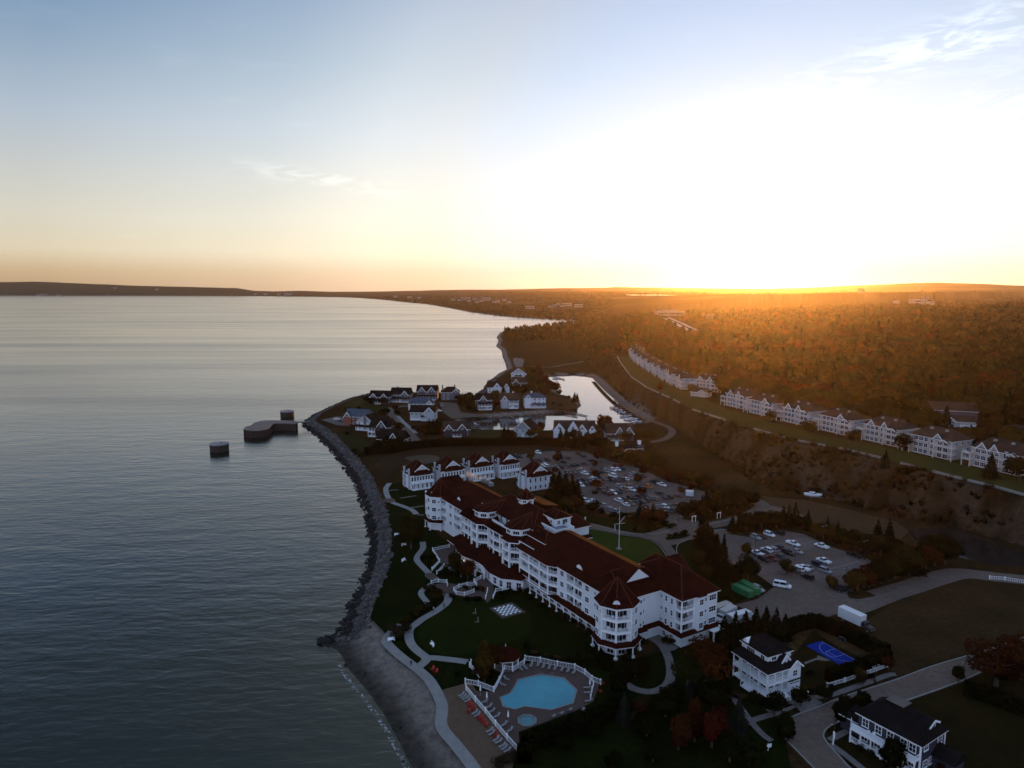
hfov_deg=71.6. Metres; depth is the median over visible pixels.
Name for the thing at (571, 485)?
spruce tree
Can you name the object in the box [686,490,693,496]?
cargo trailer
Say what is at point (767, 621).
pine tree
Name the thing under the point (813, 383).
leafy tree
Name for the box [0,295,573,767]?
lake
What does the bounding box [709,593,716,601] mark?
window
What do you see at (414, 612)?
bush
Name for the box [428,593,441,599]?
bush
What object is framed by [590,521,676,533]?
kerb
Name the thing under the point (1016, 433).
leafy tree
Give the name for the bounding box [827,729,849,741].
pavement
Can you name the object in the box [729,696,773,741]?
pavement
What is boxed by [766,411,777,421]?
leafy tree
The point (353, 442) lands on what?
lawn
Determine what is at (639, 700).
bush
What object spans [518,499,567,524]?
small windows
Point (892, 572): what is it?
leafy tree
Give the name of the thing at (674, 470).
leafy tree
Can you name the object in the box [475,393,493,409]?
house
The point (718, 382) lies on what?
leafy tree
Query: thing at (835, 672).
hedge
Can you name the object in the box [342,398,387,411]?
lawn
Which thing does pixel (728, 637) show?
pine tree
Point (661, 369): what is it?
apartment block
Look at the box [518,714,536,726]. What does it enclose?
hot tub
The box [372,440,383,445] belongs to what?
leafy tree
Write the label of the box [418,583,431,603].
path
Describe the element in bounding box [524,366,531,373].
leafy tree
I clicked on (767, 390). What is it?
leafy tree
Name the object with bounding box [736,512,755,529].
leafy tree
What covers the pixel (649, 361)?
apartment block
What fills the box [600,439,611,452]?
leafy tree
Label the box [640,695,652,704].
bush
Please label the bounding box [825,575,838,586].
leafy tree
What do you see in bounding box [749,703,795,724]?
pavement
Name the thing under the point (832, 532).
leafy tree
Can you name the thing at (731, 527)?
spruce tree
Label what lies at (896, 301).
farm building
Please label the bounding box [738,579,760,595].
waste container
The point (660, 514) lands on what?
leafy tree
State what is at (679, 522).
road
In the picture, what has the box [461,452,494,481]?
cottage
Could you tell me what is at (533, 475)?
cottage
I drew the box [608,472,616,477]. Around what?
passenger van
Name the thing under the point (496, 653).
leafy tree
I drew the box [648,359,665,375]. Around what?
apartment block
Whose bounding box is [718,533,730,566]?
slim conifer
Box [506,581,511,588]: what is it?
french window
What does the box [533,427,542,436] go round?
leafy tree
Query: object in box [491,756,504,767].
bush
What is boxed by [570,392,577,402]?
spruce tree
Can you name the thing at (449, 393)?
house
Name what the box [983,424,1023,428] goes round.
garage
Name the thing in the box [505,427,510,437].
spruce tree
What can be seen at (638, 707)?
bush
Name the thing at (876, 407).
leafy tree
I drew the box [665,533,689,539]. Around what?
traffic island
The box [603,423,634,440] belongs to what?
house
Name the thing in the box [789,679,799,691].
garage door
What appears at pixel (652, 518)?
pine tree
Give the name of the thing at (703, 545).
pine tree
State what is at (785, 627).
pine tree
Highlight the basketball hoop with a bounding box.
[839,636,844,649]
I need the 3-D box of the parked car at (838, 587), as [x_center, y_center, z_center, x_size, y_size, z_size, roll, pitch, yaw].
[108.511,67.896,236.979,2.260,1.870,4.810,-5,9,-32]
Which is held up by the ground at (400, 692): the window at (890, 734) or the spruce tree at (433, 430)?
the spruce tree at (433, 430)
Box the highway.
[667,317,696,329]
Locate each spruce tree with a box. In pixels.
[424,419,432,434]
[430,419,438,434]
[435,419,439,432]
[438,415,442,426]
[465,396,470,409]
[467,396,478,410]
[499,426,507,437]
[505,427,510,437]
[544,471,559,493]
[556,470,564,494]
[559,473,570,496]
[564,474,576,498]
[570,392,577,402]
[570,478,584,504]
[613,691,633,728]
[682,679,696,701]
[692,516,704,547]
[694,515,710,549]
[705,526,718,554]
[708,533,720,565]
[727,514,737,532]
[727,695,752,735]
[733,512,745,532]
[748,510,759,530]
[762,510,774,530]
[777,505,789,528]
[785,504,796,527]
[790,502,801,527]
[802,509,811,531]
[821,516,830,539]
[832,520,841,543]
[872,519,883,535]
[879,449,890,469]
[884,519,894,538]
[910,542,928,577]
[978,452,1003,480]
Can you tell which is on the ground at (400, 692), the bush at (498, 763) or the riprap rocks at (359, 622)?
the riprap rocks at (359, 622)
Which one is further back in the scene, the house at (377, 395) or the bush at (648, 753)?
the house at (377, 395)
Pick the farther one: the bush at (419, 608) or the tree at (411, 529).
the tree at (411, 529)
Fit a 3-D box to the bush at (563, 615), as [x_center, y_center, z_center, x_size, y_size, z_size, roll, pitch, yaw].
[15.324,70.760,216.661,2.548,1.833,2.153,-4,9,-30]
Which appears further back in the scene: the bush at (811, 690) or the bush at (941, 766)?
the bush at (811, 690)
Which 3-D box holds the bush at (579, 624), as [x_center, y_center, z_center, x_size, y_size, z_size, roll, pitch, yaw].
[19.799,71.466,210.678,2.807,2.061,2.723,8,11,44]
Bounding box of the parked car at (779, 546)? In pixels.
[775,544,784,549]
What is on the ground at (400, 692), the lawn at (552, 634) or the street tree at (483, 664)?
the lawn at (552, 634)
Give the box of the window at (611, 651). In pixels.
[607,648,613,653]
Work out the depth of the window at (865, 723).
156.16 m
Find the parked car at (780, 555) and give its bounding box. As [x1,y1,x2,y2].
[772,553,785,558]
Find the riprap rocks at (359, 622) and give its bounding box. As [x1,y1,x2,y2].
[307,377,497,750]
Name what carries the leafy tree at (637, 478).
on the parking lot at (668, 489)
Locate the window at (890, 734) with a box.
[886,730,893,739]
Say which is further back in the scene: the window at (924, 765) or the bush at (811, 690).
the bush at (811, 690)
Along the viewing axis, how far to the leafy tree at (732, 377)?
536.46 m
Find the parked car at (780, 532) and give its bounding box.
[773,530,784,535]
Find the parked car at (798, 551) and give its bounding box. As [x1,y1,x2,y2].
[791,548,803,553]
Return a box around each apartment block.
[629,344,644,354]
[630,346,644,357]
[631,348,647,361]
[634,351,647,364]
[638,353,652,367]
[642,356,659,370]
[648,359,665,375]
[655,363,674,379]
[662,366,683,383]
[671,371,696,389]
[690,373,721,392]
[720,386,758,410]
[743,392,784,417]
[776,400,827,425]
[813,407,871,435]
[856,415,920,448]
[901,425,973,461]
[961,437,1023,475]
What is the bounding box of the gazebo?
[494,643,521,671]
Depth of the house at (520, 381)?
718.20 m
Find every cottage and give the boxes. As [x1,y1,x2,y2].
[401,459,434,490]
[432,456,465,481]
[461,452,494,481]
[490,450,519,478]
[517,460,552,490]
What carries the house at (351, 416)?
on the ground at (400, 692)
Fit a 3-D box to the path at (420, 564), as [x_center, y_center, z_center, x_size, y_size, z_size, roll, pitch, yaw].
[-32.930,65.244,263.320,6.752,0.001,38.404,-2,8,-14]
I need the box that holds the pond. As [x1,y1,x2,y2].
[909,528,1023,565]
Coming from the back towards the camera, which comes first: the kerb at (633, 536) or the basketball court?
the kerb at (633, 536)
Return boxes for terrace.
[434,537,476,574]
[435,577,493,602]
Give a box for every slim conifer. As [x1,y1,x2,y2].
[459,393,464,405]
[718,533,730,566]
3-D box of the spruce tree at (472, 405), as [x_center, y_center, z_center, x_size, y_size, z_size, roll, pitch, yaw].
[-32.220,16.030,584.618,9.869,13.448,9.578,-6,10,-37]
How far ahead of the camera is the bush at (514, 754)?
151.10 m
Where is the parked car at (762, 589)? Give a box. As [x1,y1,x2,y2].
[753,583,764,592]
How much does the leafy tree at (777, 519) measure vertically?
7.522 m
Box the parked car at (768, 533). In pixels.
[763,530,774,536]
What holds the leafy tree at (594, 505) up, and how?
on the ground at (400, 692)
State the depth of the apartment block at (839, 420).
405.84 m
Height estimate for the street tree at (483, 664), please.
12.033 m
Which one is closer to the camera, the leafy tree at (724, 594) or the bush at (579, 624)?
the bush at (579, 624)
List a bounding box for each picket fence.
[465,665,504,691]
[465,684,516,749]
[504,658,524,671]
[524,655,600,684]
[826,665,887,686]
[989,575,1023,582]
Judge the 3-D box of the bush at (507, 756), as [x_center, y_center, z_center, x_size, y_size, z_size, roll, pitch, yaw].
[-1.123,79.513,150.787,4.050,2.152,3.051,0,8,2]
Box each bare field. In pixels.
[405,455,439,463]
[855,579,1023,676]
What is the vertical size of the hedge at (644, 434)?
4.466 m
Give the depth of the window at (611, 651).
195.55 m
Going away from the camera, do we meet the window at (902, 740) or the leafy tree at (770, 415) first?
the window at (902, 740)
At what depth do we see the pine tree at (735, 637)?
197.29 m
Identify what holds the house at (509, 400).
on the ground at (400, 692)
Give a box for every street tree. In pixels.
[474,639,494,682]
[657,382,662,390]
[687,696,704,741]
[774,710,796,740]
[831,693,854,722]
[851,690,872,707]
[878,736,907,767]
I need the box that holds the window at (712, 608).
[708,605,715,612]
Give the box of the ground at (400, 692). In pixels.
[0,282,1023,767]
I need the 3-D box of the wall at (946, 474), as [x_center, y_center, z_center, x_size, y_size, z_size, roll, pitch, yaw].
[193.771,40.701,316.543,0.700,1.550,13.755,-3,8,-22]
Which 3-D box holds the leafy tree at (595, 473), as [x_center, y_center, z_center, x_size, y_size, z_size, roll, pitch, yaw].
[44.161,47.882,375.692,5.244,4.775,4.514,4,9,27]
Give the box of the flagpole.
[616,507,621,549]
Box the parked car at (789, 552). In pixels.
[782,548,794,555]
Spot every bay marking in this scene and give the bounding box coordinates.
[758,539,814,553]
[810,557,862,578]
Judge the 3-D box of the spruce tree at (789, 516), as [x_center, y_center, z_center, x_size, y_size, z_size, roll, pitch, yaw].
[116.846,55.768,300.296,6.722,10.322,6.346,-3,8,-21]
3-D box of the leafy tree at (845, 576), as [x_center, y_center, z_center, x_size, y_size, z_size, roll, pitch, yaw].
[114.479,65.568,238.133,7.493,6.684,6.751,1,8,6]
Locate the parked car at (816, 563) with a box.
[811,560,823,566]
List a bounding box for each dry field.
[376,445,573,475]
[762,496,907,538]
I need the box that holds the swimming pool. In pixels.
[500,672,576,709]
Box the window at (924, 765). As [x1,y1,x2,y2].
[922,759,927,767]
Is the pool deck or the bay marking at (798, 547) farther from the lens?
the bay marking at (798, 547)
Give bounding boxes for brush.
[616,371,1023,533]
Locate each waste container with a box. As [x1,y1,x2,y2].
[731,582,754,598]
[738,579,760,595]
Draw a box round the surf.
[340,666,408,767]
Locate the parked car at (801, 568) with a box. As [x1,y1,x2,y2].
[795,565,804,571]
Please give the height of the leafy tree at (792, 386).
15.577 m
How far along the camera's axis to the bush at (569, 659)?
190.80 m
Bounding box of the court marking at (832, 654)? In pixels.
[819,642,852,660]
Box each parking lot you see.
[515,451,710,520]
[719,531,899,621]
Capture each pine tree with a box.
[557,429,562,439]
[569,432,577,448]
[576,427,580,439]
[577,431,585,448]
[614,655,631,682]
[623,649,637,678]
[632,501,647,522]
[646,502,659,524]
[694,495,708,515]
[696,536,707,553]
[700,546,715,575]
[704,489,709,508]
[712,492,724,511]
[712,552,725,578]
[712,615,727,644]
[713,633,732,669]
[717,664,734,697]
[719,624,737,661]
[726,623,740,649]
[729,610,744,645]
[737,610,753,642]
[748,606,765,634]
[757,606,775,636]
[769,608,783,640]
[777,613,795,643]
[935,386,942,400]
[937,406,954,428]
[961,381,968,394]
[970,425,975,443]
[976,382,983,395]
[997,391,1016,422]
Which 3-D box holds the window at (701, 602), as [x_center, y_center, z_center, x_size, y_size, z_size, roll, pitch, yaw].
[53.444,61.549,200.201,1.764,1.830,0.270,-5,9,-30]
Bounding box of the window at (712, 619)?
[708,616,715,623]
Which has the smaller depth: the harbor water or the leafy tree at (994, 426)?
the leafy tree at (994, 426)
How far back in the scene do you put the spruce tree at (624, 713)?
163.99 m
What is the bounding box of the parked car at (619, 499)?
[614,497,622,501]
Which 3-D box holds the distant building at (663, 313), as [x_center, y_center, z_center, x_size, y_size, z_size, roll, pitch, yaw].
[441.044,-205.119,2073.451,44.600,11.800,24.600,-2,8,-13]
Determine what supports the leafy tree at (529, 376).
on the ground at (400, 692)
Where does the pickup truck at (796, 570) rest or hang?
on the parking lot at (803, 596)
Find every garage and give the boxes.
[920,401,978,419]
[940,414,976,427]
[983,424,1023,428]
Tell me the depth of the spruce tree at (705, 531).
271.35 m
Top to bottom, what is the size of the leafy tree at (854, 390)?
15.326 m
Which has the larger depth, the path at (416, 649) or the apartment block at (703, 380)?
the apartment block at (703, 380)
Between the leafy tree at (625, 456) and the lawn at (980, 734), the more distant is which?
the leafy tree at (625, 456)
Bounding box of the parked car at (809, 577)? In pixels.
[800,573,814,580]
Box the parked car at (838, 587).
[829,584,844,591]
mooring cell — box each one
[209,439,228,452]
[280,410,293,417]
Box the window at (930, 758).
[928,756,931,764]
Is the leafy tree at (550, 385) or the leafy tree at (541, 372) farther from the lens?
the leafy tree at (541, 372)
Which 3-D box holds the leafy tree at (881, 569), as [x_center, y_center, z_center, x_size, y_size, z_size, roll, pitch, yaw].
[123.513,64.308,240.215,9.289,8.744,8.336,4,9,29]
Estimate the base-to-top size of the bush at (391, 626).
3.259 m
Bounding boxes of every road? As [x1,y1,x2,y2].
[387,405,420,440]
[531,361,582,366]
[589,523,675,555]
[591,376,675,442]
[646,518,698,539]
[658,532,695,545]
[679,499,769,532]
[693,528,730,538]
[759,504,803,516]
[867,568,1023,601]
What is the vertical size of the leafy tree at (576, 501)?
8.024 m
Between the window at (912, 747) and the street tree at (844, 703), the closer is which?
the window at (912, 747)
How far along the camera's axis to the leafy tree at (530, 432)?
476.16 m
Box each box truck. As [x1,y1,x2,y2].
[716,603,736,622]
[726,608,753,624]
[838,605,874,632]
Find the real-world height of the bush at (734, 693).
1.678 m
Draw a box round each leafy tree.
[368,398,374,403]
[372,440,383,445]
[378,409,384,416]
[379,397,386,404]
[381,436,390,445]
[382,408,389,416]
[387,438,397,445]
[393,422,404,429]
[395,437,404,443]
[417,424,428,435]
[438,426,444,435]
[448,550,463,569]
[459,559,475,578]
[466,392,473,396]
[488,644,504,667]
[491,390,499,397]
[492,398,500,408]
[509,431,516,436]
[510,385,518,392]
[516,385,527,395]
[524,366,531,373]
[524,384,531,392]
[525,372,534,384]
[525,429,535,436]
[526,452,534,460]
[530,379,542,388]
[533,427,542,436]
[537,421,544,429]
[538,368,544,374]
[540,374,548,381]
[540,387,547,394]
[544,491,556,500]
[546,380,556,392]
[549,493,564,506]
[552,452,562,462]
[553,381,560,392]
[557,496,573,511]
[559,436,570,446]
[569,429,576,436]
[570,494,581,510]
[575,499,583,510]
[581,433,594,448]
[585,433,599,449]
[586,500,600,512]
[591,470,599,476]
[591,479,600,489]
[593,448,605,462]
[596,414,611,430]
[596,424,601,432]
[596,437,608,448]
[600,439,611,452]
[603,416,612,422]
[607,442,615,449]
[607,448,622,461]
[615,446,625,460]
[619,431,632,441]
[622,452,631,464]
[626,658,646,677]
[627,453,640,465]
[632,449,644,464]
[632,711,659,738]
[633,474,642,483]
[636,487,647,493]
[638,467,647,473]
[640,505,651,521]
[641,439,652,450]
[652,508,668,521]
[654,467,666,477]
[659,682,687,702]
[660,465,671,473]
[662,473,671,481]
[668,466,679,478]
[670,645,706,688]
[670,712,693,750]
[675,501,693,518]
[676,469,687,481]
[679,634,733,688]
[681,472,693,482]
[687,384,698,390]
[687,482,695,489]
[689,499,702,516]
[690,472,700,484]
[690,550,706,568]
[694,705,730,747]
[696,475,707,487]
[700,563,712,578]
[702,478,714,491]
[703,471,714,479]
[704,497,719,511]
[712,374,730,395]
[713,489,731,497]
[716,728,746,761]
[717,494,734,509]
[717,586,734,600]
[721,375,751,388]
[727,376,750,390]
[734,553,761,580]
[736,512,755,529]
[740,542,751,555]
[741,491,760,505]
[742,381,759,388]
[755,511,769,528]
[757,387,771,394]
[762,690,786,715]
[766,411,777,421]
[771,384,797,397]
[771,511,782,527]
[778,558,794,574]
[779,389,803,404]
[783,383,802,390]
[790,686,811,705]
[793,515,812,527]
[796,384,809,391]
[798,387,820,394]
[800,420,816,433]
[802,379,818,387]
[808,523,820,536]
[809,396,838,409]
[813,383,831,390]
[815,683,835,700]
[816,523,829,538]
[820,396,838,406]
[824,524,836,540]
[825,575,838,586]
[842,381,861,387]
[842,570,866,588]
[843,529,861,548]
[845,429,861,443]
[846,571,866,590]
[848,404,867,415]
[849,384,865,400]
[852,532,869,550]
[852,565,875,587]
[853,666,868,684]
[855,396,899,417]
[860,539,880,555]
[861,533,873,552]
[862,568,881,587]
[866,557,895,583]
[866,560,891,584]
[881,406,912,421]
[881,655,895,670]
[882,391,907,406]
[887,556,913,578]
[891,544,927,574]
[894,433,915,450]
[899,406,944,427]
[913,544,944,568]
[918,534,951,565]
[934,533,964,564]
[952,665,965,681]
[954,426,975,440]
[963,636,1023,686]
[970,426,992,442]
[973,403,989,419]
[976,418,1010,439]
[994,633,1023,680]
[996,427,1023,434]
[997,426,1023,443]
[1002,456,1023,480]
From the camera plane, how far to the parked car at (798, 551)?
269.92 m
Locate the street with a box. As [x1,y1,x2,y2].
[787,640,1023,767]
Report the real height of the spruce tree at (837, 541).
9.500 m
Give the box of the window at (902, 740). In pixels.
[900,737,907,748]
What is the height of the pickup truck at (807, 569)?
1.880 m
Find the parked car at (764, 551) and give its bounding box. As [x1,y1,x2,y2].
[758,549,768,553]
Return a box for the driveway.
[789,694,822,711]
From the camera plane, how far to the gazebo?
187.84 m
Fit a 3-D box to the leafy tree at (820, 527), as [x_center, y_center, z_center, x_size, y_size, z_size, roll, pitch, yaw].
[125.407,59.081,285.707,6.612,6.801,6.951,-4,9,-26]
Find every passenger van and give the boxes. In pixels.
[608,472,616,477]
[773,579,791,588]
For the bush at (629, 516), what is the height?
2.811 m
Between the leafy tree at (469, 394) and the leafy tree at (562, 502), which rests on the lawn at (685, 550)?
the leafy tree at (562, 502)
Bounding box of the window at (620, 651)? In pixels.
[618,649,624,654]
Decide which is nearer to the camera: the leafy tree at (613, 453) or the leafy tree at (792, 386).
the leafy tree at (613, 453)
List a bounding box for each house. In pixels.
[343,408,372,424]
[355,413,378,430]
[367,417,395,436]
[369,390,392,403]
[376,428,410,445]
[391,386,412,402]
[408,397,434,409]
[409,405,437,420]
[416,385,438,399]
[441,385,459,399]
[443,420,470,436]
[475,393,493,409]
[487,381,509,392]
[500,392,519,408]
[511,367,526,376]
[511,376,527,387]
[514,418,538,437]
[523,391,546,407]
[553,419,596,437]
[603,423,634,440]
[690,387,712,397]
[731,632,803,697]
[838,694,967,767]
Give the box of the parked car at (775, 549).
[768,546,778,551]
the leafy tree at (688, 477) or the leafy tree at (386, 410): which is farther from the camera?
the leafy tree at (386, 410)
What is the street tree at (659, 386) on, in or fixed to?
on the bluff turf
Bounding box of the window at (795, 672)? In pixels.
[792,669,797,676]
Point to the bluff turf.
(635, 370)
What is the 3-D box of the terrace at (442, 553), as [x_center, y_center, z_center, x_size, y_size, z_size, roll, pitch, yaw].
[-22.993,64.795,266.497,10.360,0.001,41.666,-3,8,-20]
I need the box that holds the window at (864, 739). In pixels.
[861,736,867,742]
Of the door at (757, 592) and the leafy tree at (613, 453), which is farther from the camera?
the leafy tree at (613, 453)
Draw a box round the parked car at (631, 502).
[627,500,635,505]
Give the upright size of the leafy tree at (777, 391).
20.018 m
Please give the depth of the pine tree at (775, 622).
204.36 m
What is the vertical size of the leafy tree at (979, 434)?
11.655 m
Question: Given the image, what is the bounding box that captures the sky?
[0,0,1023,291]
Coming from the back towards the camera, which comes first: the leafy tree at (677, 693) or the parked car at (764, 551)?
the parked car at (764, 551)
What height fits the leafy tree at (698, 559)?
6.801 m
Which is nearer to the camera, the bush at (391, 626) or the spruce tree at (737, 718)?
the spruce tree at (737, 718)
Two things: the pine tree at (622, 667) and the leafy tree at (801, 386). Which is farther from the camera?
the leafy tree at (801, 386)
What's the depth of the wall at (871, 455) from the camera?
354.72 m
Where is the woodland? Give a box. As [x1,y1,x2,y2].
[366,290,1023,393]
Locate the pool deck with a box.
[467,662,598,749]
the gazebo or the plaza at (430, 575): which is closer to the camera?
the gazebo
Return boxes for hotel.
[424,475,720,660]
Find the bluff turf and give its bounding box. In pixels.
[618,356,1023,492]
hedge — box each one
[364,437,563,454]
[520,673,627,753]
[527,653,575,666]
[634,430,655,438]
[702,507,744,519]
[784,612,890,653]
[824,647,893,683]
[962,679,1023,717]
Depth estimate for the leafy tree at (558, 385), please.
684.81 m
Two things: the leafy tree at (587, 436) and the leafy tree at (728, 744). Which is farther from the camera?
the leafy tree at (587, 436)
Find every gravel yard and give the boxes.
[323,417,348,425]
[439,402,489,417]
[513,357,523,366]
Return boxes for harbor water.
[471,375,642,429]
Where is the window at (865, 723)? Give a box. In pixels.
[861,717,868,728]
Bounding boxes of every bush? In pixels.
[386,623,400,630]
[390,627,404,637]
[397,622,411,631]
[398,616,409,623]
[404,613,413,621]
[409,609,420,616]
[414,606,423,612]
[419,601,431,609]
[424,561,432,565]
[427,584,435,591]
[428,553,435,558]
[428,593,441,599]
[434,588,445,595]
[437,570,447,575]
[445,569,453,574]
[453,570,461,576]
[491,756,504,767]
[497,592,504,597]
[498,753,515,763]
[506,749,517,761]
[507,588,514,593]
[523,641,532,648]
[559,612,565,619]
[564,657,572,661]
[568,618,576,623]
[575,621,583,627]
[582,627,591,633]
[595,651,606,662]
[597,508,604,513]
[599,660,613,670]
[604,749,624,766]
[609,512,617,517]
[616,512,626,517]
[623,648,635,655]
[625,513,633,519]
[630,702,650,712]
[631,696,648,707]
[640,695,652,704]
[642,747,662,761]
[660,521,669,526]
[661,635,670,641]
[665,638,675,642]
[667,523,676,527]
[677,486,686,491]
[730,690,740,697]
[737,692,747,698]
[749,696,758,702]
[806,688,814,693]
[855,743,865,751]
[865,748,875,758]
[867,673,874,678]
[936,762,945,767]
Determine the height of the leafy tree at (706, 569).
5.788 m
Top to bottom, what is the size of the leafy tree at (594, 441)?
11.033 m
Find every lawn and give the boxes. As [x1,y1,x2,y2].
[339,433,370,456]
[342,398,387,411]
[370,482,790,767]
[472,430,501,437]
[520,396,576,409]
[543,496,773,603]
[589,528,666,562]
[792,631,887,698]
[827,668,1023,767]
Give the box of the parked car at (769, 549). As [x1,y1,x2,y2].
[760,546,772,552]
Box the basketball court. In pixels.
[806,641,853,664]
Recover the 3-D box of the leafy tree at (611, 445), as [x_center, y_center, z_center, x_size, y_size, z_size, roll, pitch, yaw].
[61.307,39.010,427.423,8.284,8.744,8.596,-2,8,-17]
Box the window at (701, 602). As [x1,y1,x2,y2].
[699,599,703,605]
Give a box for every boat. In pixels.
[624,417,638,419]
[803,491,821,495]
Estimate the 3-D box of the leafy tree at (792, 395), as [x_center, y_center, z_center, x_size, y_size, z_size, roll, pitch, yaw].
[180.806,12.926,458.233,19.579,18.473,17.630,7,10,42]
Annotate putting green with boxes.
[417,601,531,655]
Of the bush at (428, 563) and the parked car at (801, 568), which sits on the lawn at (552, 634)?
the bush at (428, 563)
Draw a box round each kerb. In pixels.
[589,528,665,554]
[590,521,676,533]
[786,637,1023,767]
[823,671,980,767]
[826,591,895,599]
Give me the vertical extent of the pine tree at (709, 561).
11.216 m
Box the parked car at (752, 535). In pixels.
[750,533,761,539]
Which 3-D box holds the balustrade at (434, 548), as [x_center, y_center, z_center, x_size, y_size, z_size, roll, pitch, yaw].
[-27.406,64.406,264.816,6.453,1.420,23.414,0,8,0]
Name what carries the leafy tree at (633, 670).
on the lawn at (552, 634)
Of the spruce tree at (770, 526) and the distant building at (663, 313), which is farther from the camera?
the distant building at (663, 313)
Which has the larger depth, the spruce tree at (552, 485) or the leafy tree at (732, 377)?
the leafy tree at (732, 377)
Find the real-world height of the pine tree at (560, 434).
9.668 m
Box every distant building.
[525,306,534,308]
[654,312,668,315]
[669,311,684,315]
[706,313,714,317]
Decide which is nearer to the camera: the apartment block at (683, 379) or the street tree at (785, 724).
the street tree at (785, 724)
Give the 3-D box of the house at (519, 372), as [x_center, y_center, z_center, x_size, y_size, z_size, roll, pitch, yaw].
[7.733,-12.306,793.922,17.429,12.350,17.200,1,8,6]
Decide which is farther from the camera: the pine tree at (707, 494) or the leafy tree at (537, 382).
the leafy tree at (537, 382)
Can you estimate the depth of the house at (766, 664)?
177.83 m
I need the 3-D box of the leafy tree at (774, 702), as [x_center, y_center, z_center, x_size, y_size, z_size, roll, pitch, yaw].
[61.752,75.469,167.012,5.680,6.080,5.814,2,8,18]
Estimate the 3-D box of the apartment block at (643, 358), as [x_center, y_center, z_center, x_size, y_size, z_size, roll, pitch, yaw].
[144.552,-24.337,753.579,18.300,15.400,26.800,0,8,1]
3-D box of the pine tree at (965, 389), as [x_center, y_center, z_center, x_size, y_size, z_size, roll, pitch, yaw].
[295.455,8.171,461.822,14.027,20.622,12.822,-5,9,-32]
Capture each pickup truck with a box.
[655,491,665,495]
[751,549,764,554]
[764,554,778,561]
[785,540,800,546]
[793,567,800,573]
[795,564,810,571]
[814,542,829,548]
[816,557,831,564]
[840,584,853,592]
[846,551,862,558]
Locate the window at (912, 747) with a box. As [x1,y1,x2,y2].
[908,742,916,754]
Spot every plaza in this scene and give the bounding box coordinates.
[383,498,394,502]
[424,573,435,578]
[652,635,678,651]
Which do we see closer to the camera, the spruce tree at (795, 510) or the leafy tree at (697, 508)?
the spruce tree at (795, 510)
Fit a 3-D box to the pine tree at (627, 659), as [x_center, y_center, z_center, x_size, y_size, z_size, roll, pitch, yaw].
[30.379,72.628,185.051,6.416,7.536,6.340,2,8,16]
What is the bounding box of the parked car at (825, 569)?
[818,565,832,573]
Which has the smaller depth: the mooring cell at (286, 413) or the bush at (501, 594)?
the bush at (501, 594)
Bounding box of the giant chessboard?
[490,602,524,618]
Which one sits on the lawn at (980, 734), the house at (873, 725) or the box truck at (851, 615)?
the house at (873, 725)
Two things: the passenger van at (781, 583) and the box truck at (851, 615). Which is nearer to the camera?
the box truck at (851, 615)
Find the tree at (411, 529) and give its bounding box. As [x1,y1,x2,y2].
[397,514,423,548]
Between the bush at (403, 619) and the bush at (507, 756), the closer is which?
the bush at (507, 756)
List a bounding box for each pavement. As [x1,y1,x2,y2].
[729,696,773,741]
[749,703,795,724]
[765,672,896,712]
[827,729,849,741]
[827,743,864,767]
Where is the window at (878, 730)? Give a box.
[874,724,881,735]
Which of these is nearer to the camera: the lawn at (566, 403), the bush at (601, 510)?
the bush at (601, 510)
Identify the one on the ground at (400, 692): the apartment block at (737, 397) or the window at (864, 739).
the apartment block at (737, 397)
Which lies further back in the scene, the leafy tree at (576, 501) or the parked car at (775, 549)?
the leafy tree at (576, 501)
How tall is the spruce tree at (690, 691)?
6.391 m
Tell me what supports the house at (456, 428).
on the ground at (400, 692)
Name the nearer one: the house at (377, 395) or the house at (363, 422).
the house at (363, 422)
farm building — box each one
[892,299,899,303]
[908,299,924,303]
[927,300,934,304]
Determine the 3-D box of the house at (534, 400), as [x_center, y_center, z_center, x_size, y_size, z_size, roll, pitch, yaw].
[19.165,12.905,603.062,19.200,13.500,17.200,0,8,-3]
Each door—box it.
[755,589,760,594]
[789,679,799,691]
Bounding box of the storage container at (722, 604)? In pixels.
[716,600,731,615]
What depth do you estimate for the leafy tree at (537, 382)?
708.65 m
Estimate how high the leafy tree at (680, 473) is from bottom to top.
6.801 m
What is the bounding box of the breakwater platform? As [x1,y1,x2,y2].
[243,420,309,437]
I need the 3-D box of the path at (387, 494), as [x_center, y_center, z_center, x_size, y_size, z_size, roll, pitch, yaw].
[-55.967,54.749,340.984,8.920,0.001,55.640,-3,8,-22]
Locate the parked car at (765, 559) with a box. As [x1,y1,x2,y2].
[758,555,770,562]
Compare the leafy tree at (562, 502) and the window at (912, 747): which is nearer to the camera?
the window at (912, 747)
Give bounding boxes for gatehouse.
[615,440,645,450]
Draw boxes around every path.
[381,624,480,767]
[383,483,418,514]
[396,416,416,432]
[404,594,451,667]
[414,542,437,579]
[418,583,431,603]
[430,655,468,663]
[627,637,674,693]
[804,655,828,663]
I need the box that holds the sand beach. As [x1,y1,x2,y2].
[442,682,514,767]
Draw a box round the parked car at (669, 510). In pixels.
[665,507,673,513]
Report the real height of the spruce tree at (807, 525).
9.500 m
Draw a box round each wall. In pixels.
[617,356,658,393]
[704,412,725,420]
[753,428,784,437]
[798,439,824,445]
[839,447,883,458]
[932,470,961,479]
[967,479,1023,495]
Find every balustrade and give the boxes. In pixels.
[431,578,447,585]
[432,544,449,569]
[453,575,481,595]

